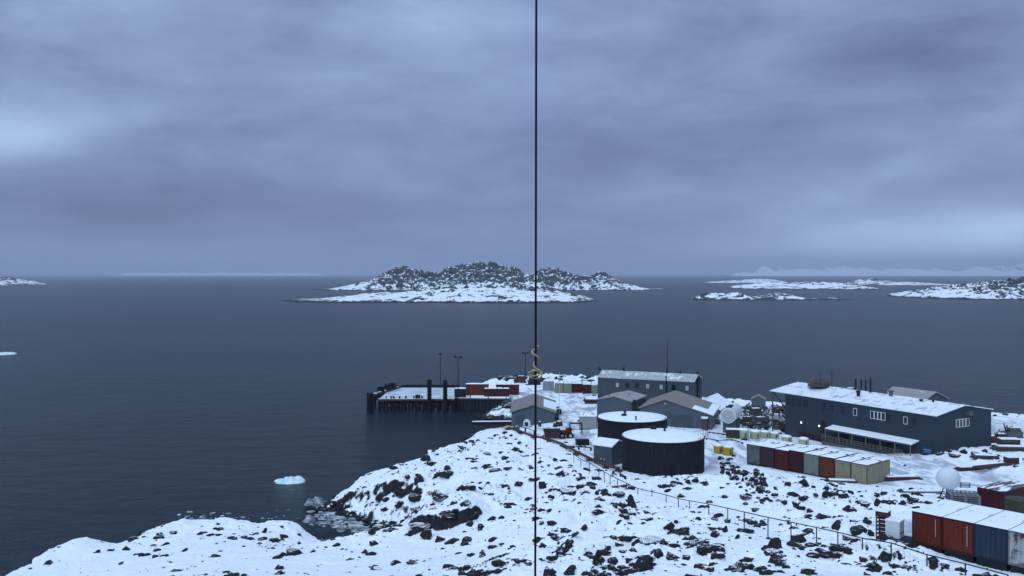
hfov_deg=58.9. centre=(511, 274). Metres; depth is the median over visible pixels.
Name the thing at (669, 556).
rock
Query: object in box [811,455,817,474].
door
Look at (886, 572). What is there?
rock
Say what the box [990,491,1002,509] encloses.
door
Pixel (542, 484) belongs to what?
rock
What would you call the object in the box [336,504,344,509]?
rock
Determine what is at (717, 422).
machinery
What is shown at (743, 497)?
rock
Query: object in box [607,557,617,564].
rock
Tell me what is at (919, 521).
door
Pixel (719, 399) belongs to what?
storage building
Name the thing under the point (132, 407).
sea
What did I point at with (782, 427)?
cable reel
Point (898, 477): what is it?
timber pile
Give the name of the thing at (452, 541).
rock
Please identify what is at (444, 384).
tall pile
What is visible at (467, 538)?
rock
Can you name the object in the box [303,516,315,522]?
ice block
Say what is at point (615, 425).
fuel tank
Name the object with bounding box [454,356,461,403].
lamp post
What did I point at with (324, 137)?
sky
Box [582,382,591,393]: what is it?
shipping container
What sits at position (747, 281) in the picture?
island
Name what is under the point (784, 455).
door
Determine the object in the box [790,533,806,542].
rock
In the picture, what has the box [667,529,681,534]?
rock
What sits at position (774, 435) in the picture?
storage tub
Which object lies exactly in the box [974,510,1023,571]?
shipping container
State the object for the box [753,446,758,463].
door
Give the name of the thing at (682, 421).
garage door
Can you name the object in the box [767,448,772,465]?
door
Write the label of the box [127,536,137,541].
rock
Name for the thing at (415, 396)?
pier
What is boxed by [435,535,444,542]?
rock
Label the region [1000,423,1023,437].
machinery
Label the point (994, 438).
machinery
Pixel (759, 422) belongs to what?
scrap heap
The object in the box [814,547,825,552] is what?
rock
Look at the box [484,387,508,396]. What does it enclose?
shipping container
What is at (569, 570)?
rock
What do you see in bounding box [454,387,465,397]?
shipping container
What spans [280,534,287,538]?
rock
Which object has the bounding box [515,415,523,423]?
sliding door
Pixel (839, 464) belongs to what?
door
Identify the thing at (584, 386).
door
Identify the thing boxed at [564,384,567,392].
door
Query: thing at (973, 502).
pallet
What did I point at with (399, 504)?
rock
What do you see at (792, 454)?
door
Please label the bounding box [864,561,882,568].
rock
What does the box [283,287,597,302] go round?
island
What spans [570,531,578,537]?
rock
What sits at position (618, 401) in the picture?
workshop
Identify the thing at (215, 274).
mountains
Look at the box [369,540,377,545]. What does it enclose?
rock
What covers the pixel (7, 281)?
island
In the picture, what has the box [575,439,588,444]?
crate
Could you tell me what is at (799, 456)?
door
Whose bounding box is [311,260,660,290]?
island
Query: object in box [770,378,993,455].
station building
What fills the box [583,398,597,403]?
timber pile
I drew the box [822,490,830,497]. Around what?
rock
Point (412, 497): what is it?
rock
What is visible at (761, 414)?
scrap heap
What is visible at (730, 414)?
pressure tank
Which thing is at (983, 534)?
door
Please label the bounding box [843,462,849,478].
door
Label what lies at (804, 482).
rock
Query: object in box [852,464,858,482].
door
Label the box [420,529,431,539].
rock
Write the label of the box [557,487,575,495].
rock
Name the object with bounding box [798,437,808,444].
storage tub
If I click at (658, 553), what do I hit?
rock
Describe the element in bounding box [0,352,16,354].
iceberg
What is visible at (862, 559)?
rock
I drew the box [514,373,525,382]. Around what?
machinery
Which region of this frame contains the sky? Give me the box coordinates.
[0,0,1023,274]
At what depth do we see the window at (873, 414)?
149.83 m
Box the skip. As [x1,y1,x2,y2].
[543,428,560,437]
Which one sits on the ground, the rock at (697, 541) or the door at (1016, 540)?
the rock at (697, 541)
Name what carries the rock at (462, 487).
on the ground
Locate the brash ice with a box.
[177,505,384,531]
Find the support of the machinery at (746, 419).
on the ground
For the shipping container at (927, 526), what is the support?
on the ground
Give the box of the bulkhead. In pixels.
[454,395,510,409]
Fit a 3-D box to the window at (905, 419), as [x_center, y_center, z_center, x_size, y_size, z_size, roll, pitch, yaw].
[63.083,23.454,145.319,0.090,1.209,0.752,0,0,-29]
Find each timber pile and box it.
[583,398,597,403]
[826,478,857,482]
[884,475,918,480]
[898,490,944,492]
[953,465,990,470]
[969,453,999,459]
[972,462,1014,468]
[989,444,1023,451]
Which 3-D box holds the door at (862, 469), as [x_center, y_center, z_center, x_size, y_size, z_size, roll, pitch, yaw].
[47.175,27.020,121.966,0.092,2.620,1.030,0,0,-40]
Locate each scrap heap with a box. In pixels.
[741,404,784,427]
[741,404,784,429]
[743,406,780,429]
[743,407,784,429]
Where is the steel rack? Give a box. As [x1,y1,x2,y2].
[875,508,890,537]
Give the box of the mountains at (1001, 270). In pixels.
[732,263,1023,275]
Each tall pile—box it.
[427,379,431,412]
[442,380,447,412]
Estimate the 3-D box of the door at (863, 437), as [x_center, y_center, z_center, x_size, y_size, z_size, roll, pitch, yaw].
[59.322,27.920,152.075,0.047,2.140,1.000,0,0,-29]
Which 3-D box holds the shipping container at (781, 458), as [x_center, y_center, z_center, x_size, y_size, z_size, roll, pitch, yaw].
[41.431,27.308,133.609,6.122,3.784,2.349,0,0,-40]
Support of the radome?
on the ground
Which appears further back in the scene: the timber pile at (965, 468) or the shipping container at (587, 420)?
the shipping container at (587, 420)
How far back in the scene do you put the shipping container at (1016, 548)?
68.67 m
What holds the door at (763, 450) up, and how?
in the shipping container at (767, 455)
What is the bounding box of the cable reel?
[780,424,784,432]
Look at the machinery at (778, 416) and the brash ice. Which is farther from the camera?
the machinery at (778, 416)
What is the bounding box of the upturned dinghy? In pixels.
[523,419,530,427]
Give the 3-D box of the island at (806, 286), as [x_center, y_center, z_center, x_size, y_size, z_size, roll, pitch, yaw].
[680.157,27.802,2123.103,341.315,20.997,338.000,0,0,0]
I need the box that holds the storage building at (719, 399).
[703,393,731,413]
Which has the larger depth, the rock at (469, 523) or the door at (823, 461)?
the door at (823, 461)
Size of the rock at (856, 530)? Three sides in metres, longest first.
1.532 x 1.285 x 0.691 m
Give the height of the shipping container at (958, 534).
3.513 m
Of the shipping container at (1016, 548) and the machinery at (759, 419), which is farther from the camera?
the machinery at (759, 419)
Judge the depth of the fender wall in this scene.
234.54 m
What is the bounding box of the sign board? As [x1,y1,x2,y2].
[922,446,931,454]
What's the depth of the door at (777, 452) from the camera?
132.13 m
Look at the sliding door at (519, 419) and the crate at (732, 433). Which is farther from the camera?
the sliding door at (519, 419)
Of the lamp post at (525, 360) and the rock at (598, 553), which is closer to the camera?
the rock at (598, 553)
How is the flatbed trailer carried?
on the ground
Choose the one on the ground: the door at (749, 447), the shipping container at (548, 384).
the shipping container at (548, 384)
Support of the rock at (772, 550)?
on the ground
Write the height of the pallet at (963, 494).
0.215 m
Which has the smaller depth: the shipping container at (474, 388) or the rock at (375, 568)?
the rock at (375, 568)
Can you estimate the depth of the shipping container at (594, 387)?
232.88 m
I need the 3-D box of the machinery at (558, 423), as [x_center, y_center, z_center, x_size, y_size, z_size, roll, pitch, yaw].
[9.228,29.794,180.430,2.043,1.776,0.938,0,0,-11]
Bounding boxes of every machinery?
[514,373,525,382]
[526,375,541,384]
[553,419,562,426]
[715,416,720,424]
[740,415,751,424]
[748,405,762,415]
[749,414,766,423]
[769,406,784,414]
[769,411,784,420]
[991,429,1007,442]
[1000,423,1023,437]
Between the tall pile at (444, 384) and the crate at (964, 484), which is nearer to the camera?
the crate at (964, 484)
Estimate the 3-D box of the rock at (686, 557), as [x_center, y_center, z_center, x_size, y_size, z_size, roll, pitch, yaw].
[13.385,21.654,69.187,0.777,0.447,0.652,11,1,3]
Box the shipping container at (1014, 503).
[1004,496,1023,513]
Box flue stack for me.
[633,400,635,410]
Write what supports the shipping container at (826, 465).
on the ground
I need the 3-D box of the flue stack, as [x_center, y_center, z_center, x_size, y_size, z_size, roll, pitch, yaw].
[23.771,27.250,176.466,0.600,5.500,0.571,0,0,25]
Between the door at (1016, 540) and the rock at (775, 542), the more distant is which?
the rock at (775, 542)
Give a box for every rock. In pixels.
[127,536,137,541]
[269,538,279,542]
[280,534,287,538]
[286,548,302,555]
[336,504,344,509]
[337,499,344,503]
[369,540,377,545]
[370,566,381,569]
[372,524,383,528]
[396,501,403,507]
[408,493,421,501]
[408,522,431,529]
[408,528,417,535]
[414,474,423,485]
[420,455,430,460]
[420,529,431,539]
[432,470,444,478]
[432,491,448,500]
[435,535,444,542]
[439,471,452,477]
[439,510,454,517]
[444,538,458,544]
[456,485,466,490]
[460,500,469,506]
[462,536,471,541]
[466,511,478,520]
[466,520,472,526]
[488,537,496,541]
[489,468,501,472]
[538,481,546,488]
[538,543,546,547]
[543,566,556,575]
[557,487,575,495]
[563,566,574,575]
[565,542,571,548]
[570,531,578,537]
[580,524,587,530]
[581,570,590,575]
[592,550,601,561]
[599,488,608,494]
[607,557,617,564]
[612,491,624,496]
[619,514,629,517]
[627,494,636,507]
[631,535,664,545]
[632,555,652,571]
[650,548,663,558]
[663,521,674,530]
[666,551,679,559]
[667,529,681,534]
[683,539,706,545]
[683,554,690,560]
[697,542,711,555]
[699,481,708,485]
[710,552,725,558]
[740,494,750,499]
[763,548,780,553]
[768,537,781,549]
[768,554,783,563]
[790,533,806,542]
[796,478,808,486]
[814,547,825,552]
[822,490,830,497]
[831,520,840,530]
[838,493,849,498]
[842,535,852,540]
[849,525,866,535]
[855,500,870,507]
[859,556,867,562]
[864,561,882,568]
[867,529,874,536]
[874,498,880,506]
[879,556,888,561]
[882,570,893,575]
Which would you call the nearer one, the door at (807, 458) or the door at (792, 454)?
the door at (807, 458)
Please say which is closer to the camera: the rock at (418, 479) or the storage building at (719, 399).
the rock at (418, 479)
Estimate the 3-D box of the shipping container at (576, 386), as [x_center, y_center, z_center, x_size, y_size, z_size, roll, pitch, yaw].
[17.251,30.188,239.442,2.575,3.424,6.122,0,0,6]
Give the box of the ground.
[6,373,1023,575]
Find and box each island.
[0,277,47,285]
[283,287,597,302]
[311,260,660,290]
[691,292,855,299]
[703,279,787,283]
[728,282,880,289]
[846,278,950,285]
[887,276,1023,299]
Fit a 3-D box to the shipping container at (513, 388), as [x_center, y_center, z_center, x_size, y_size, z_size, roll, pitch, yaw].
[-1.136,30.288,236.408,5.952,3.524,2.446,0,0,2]
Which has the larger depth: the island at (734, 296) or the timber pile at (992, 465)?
the island at (734, 296)
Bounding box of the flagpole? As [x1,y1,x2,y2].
[559,372,559,415]
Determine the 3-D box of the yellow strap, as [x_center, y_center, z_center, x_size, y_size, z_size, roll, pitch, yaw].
[0.305,1.164,11.982,0.200,0.452,0.143,0,0,0]
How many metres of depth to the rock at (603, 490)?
105.11 m
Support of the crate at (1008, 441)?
on the ground
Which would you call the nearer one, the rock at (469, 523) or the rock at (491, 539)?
the rock at (491, 539)
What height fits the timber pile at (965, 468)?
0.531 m
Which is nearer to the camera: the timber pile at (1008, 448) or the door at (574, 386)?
the timber pile at (1008, 448)
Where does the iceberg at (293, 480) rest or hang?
on the sea
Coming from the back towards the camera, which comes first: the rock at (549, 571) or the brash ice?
the brash ice
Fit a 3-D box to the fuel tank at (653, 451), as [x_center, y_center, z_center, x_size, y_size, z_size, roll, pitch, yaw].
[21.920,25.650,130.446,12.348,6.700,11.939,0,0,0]
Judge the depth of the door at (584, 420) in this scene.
171.78 m
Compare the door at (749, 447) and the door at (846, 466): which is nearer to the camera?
the door at (846, 466)
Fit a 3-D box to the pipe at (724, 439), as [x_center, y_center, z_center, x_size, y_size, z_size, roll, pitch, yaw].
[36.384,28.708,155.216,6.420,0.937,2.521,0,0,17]
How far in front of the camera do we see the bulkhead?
226.60 m
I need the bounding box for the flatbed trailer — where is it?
[798,432,836,441]
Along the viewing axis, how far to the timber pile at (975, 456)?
133.55 m
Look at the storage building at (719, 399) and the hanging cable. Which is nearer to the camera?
the hanging cable
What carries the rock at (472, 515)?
on the ground
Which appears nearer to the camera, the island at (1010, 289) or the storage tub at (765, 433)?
the storage tub at (765, 433)
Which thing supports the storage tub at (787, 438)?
on the ground
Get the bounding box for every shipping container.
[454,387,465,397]
[466,383,488,394]
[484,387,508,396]
[496,383,518,394]
[543,380,553,389]
[555,380,563,392]
[563,381,572,392]
[572,381,582,392]
[579,412,596,429]
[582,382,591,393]
[591,382,597,393]
[747,439,781,465]
[760,441,797,467]
[774,444,807,470]
[789,445,827,473]
[804,448,841,476]
[819,451,856,477]
[835,454,872,478]
[851,457,889,484]
[912,499,973,553]
[942,505,1004,562]
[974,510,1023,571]
[977,480,1023,509]
[1004,496,1023,513]
[1008,523,1023,573]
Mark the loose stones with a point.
(624, 570)
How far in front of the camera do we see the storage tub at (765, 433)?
161.75 m
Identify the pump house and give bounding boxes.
[592,437,621,465]
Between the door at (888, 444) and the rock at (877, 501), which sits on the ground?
the rock at (877, 501)
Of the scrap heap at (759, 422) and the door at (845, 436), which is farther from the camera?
the scrap heap at (759, 422)
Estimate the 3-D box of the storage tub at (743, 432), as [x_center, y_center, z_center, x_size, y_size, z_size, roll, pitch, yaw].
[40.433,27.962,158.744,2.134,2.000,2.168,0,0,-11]
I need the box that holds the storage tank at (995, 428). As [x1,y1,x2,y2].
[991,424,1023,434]
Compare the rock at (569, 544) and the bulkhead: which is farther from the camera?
the bulkhead
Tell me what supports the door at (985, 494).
in the shipping container at (992, 495)
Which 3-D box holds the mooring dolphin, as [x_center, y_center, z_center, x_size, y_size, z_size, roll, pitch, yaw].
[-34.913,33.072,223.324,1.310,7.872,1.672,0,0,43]
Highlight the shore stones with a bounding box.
[306,409,510,539]
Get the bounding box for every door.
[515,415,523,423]
[555,384,558,391]
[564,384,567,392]
[572,384,576,392]
[577,384,580,392]
[580,417,587,427]
[583,385,586,393]
[588,417,595,428]
[670,414,692,427]
[747,445,752,462]
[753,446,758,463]
[761,447,766,464]
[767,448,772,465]
[775,450,780,467]
[781,451,787,469]
[790,451,795,469]
[796,452,802,470]
[804,454,810,472]
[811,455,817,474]
[820,457,826,475]
[821,421,825,432]
[827,458,833,477]
[836,461,842,478]
[843,433,847,442]
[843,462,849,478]
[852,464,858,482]
[859,465,865,484]
[863,437,867,446]
[886,442,891,451]
[913,513,926,543]
[927,516,940,546]
[944,519,957,550]
[958,522,971,553]
[976,526,990,557]
[978,489,989,506]
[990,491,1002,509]
[991,529,1005,560]
[1010,533,1023,564]
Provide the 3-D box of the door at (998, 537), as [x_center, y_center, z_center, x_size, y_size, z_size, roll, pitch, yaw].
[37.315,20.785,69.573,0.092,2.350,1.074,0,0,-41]
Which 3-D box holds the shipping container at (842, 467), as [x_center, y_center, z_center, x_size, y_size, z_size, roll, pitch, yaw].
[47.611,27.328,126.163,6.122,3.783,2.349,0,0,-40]
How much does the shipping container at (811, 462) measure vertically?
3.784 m
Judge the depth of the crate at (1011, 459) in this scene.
129.72 m
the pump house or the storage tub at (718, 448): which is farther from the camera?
the storage tub at (718, 448)
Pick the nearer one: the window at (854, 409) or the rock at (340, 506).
the rock at (340, 506)
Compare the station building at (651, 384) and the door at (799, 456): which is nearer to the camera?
the door at (799, 456)
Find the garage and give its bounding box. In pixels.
[638,390,720,429]
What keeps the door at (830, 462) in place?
in the shipping container at (826, 465)
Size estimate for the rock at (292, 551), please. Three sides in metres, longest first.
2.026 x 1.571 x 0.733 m
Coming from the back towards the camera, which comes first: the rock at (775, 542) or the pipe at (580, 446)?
the pipe at (580, 446)
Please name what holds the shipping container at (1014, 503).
on the ground
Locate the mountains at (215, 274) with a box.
[121,272,321,275]
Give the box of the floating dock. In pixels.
[472,421,510,423]
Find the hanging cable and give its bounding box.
[534,0,536,575]
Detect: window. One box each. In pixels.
[853,408,856,415]
[870,411,885,420]
[903,416,907,424]
[956,418,968,427]
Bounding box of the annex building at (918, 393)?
[883,386,948,401]
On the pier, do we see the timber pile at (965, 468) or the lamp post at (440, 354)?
the lamp post at (440, 354)
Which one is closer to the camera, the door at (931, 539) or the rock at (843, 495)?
the door at (931, 539)
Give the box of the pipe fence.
[574,454,1008,575]
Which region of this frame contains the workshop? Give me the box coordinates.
[596,390,646,421]
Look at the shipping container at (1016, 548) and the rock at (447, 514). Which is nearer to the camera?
the shipping container at (1016, 548)
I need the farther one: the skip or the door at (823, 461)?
the skip
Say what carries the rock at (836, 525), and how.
on the ground
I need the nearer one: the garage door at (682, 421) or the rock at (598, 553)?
the rock at (598, 553)
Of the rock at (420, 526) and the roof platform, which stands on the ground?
the rock at (420, 526)
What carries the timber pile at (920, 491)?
on the ground
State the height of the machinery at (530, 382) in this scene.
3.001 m
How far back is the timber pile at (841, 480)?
122.45 m
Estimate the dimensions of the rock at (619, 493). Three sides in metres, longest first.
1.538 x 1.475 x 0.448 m
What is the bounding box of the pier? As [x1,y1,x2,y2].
[378,385,459,411]
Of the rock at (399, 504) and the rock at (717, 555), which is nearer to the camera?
the rock at (717, 555)
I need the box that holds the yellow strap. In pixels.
[528,345,542,378]
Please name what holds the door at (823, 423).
in the station building at (871, 421)
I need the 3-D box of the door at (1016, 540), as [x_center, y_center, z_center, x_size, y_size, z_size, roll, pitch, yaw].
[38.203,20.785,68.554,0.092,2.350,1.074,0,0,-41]
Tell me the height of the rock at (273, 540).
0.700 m
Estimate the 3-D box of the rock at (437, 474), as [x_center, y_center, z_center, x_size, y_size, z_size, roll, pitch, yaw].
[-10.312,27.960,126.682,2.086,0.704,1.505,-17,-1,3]
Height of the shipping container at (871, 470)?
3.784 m
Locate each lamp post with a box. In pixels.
[439,353,441,387]
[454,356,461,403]
[522,352,528,375]
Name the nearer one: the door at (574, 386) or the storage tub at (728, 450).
the storage tub at (728, 450)
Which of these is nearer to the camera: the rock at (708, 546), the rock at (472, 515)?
the rock at (708, 546)
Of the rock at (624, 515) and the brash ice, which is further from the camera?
the brash ice
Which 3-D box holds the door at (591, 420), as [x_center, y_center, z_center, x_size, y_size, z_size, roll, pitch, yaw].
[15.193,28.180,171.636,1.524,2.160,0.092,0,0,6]
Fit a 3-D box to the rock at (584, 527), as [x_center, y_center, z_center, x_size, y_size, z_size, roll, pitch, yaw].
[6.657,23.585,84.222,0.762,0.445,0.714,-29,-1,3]
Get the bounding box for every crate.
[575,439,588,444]
[726,428,738,438]
[959,480,970,487]
[997,437,1020,444]
[1003,455,1018,464]
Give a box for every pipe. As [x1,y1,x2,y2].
[565,446,591,450]
[612,469,625,478]
[706,438,743,443]
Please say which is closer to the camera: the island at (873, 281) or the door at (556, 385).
the door at (556, 385)
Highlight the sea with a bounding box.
[0,275,1023,575]
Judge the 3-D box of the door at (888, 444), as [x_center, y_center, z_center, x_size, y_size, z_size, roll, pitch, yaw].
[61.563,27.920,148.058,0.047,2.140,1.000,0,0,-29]
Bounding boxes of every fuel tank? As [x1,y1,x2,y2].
[597,411,669,439]
[621,426,707,476]
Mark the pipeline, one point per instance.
(589, 458)
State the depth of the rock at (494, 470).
126.52 m
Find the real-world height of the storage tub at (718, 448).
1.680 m
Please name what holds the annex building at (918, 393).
on the ground
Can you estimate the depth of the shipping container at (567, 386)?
237.05 m
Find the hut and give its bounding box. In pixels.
[751,394,765,408]
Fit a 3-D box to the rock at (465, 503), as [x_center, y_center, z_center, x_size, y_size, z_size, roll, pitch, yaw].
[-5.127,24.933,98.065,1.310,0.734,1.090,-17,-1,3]
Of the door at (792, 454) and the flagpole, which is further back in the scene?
the flagpole
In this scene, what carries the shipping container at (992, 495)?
on the ground
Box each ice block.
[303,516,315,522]
[304,496,323,505]
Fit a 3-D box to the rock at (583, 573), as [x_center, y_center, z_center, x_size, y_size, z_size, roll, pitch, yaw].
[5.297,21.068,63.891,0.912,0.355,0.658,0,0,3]
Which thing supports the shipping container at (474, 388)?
on the bulkhead
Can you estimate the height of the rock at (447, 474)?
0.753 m
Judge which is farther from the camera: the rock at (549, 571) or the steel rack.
the steel rack
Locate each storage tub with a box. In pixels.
[713,444,722,453]
[723,445,733,455]
[738,428,748,438]
[750,429,760,438]
[761,430,769,437]
[770,431,778,438]
[781,435,791,441]
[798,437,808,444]
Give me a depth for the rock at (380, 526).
121.29 m
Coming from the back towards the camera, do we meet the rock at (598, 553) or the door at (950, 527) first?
the door at (950, 527)
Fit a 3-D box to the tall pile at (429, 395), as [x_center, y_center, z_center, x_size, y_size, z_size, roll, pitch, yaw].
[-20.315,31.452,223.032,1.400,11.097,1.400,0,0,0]
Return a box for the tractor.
[559,422,582,438]
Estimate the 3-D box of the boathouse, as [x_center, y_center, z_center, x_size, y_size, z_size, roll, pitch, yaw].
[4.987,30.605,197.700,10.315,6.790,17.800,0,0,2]
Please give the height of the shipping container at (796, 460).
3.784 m
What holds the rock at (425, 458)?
on the ground
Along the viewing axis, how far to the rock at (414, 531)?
96.32 m
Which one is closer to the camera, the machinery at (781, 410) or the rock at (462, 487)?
the rock at (462, 487)
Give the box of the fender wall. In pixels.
[373,383,402,407]
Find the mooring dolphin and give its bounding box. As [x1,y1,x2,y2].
[367,392,373,412]
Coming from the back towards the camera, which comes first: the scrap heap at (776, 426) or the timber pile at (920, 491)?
the scrap heap at (776, 426)
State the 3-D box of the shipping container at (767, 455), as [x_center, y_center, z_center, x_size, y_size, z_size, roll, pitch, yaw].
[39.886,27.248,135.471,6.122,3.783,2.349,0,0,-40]
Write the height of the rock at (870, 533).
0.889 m
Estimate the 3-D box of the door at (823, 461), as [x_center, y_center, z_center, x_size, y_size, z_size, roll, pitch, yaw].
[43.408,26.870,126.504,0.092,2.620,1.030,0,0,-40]
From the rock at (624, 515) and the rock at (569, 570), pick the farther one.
the rock at (624, 515)
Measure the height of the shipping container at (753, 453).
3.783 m
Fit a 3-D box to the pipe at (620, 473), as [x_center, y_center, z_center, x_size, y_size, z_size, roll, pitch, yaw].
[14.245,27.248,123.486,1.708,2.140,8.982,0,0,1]
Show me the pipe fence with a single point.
(891, 543)
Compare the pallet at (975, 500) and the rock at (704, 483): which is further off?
the rock at (704, 483)
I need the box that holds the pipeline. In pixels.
[505,427,621,471]
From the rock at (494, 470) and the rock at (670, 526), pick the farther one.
the rock at (494, 470)
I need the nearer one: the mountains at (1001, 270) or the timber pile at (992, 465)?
the timber pile at (992, 465)
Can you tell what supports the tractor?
on the ground
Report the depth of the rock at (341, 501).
130.49 m
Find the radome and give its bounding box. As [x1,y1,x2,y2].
[936,467,960,497]
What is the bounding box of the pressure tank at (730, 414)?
[720,403,742,432]
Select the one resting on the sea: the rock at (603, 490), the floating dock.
the floating dock
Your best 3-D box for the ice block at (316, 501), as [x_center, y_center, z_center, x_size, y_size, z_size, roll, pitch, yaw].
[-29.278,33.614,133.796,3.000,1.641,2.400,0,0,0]
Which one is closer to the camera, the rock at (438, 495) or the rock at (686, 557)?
the rock at (686, 557)
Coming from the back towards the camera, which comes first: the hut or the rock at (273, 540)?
the hut
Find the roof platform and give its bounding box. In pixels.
[808,378,828,388]
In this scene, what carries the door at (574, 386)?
in the shipping container at (576, 386)
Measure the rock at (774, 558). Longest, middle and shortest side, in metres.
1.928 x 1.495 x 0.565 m
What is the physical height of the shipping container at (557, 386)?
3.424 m
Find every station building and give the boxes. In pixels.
[597,367,702,400]
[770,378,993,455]
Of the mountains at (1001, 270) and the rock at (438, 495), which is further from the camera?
the mountains at (1001, 270)
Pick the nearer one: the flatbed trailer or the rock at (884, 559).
the rock at (884, 559)
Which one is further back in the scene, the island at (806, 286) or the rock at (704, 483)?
the island at (806, 286)
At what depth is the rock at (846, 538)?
79.64 m
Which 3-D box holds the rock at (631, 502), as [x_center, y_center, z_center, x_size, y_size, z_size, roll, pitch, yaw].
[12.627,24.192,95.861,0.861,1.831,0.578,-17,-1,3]
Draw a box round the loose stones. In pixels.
[28,376,1023,575]
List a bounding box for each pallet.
[946,489,980,498]
[946,491,980,500]
[946,494,980,502]
[946,496,980,504]
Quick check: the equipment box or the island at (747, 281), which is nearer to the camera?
the equipment box
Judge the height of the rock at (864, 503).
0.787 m
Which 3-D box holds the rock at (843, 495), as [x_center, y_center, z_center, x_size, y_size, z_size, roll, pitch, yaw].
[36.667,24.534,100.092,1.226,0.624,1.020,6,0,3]
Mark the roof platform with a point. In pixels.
(820, 384)
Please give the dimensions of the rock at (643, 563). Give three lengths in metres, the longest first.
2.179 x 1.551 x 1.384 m
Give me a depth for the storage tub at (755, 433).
159.03 m
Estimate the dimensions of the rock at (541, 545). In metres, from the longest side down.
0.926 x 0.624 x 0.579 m
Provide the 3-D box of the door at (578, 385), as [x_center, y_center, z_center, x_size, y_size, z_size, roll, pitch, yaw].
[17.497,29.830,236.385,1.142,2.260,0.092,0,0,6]
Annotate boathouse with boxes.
[509,394,558,426]
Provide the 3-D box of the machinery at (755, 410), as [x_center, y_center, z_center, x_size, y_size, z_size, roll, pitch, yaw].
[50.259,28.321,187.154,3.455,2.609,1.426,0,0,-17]
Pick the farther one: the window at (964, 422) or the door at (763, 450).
the window at (964, 422)
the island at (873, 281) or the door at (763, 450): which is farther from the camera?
the island at (873, 281)
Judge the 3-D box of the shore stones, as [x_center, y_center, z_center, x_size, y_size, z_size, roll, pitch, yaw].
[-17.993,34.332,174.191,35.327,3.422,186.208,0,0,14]
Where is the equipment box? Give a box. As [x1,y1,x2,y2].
[885,516,911,542]
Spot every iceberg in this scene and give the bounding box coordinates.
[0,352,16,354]
[274,476,305,483]
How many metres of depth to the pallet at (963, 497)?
93.81 m
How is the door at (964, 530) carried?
in the shipping container at (958, 534)
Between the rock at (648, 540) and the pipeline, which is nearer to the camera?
the rock at (648, 540)
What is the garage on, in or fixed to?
on the ground

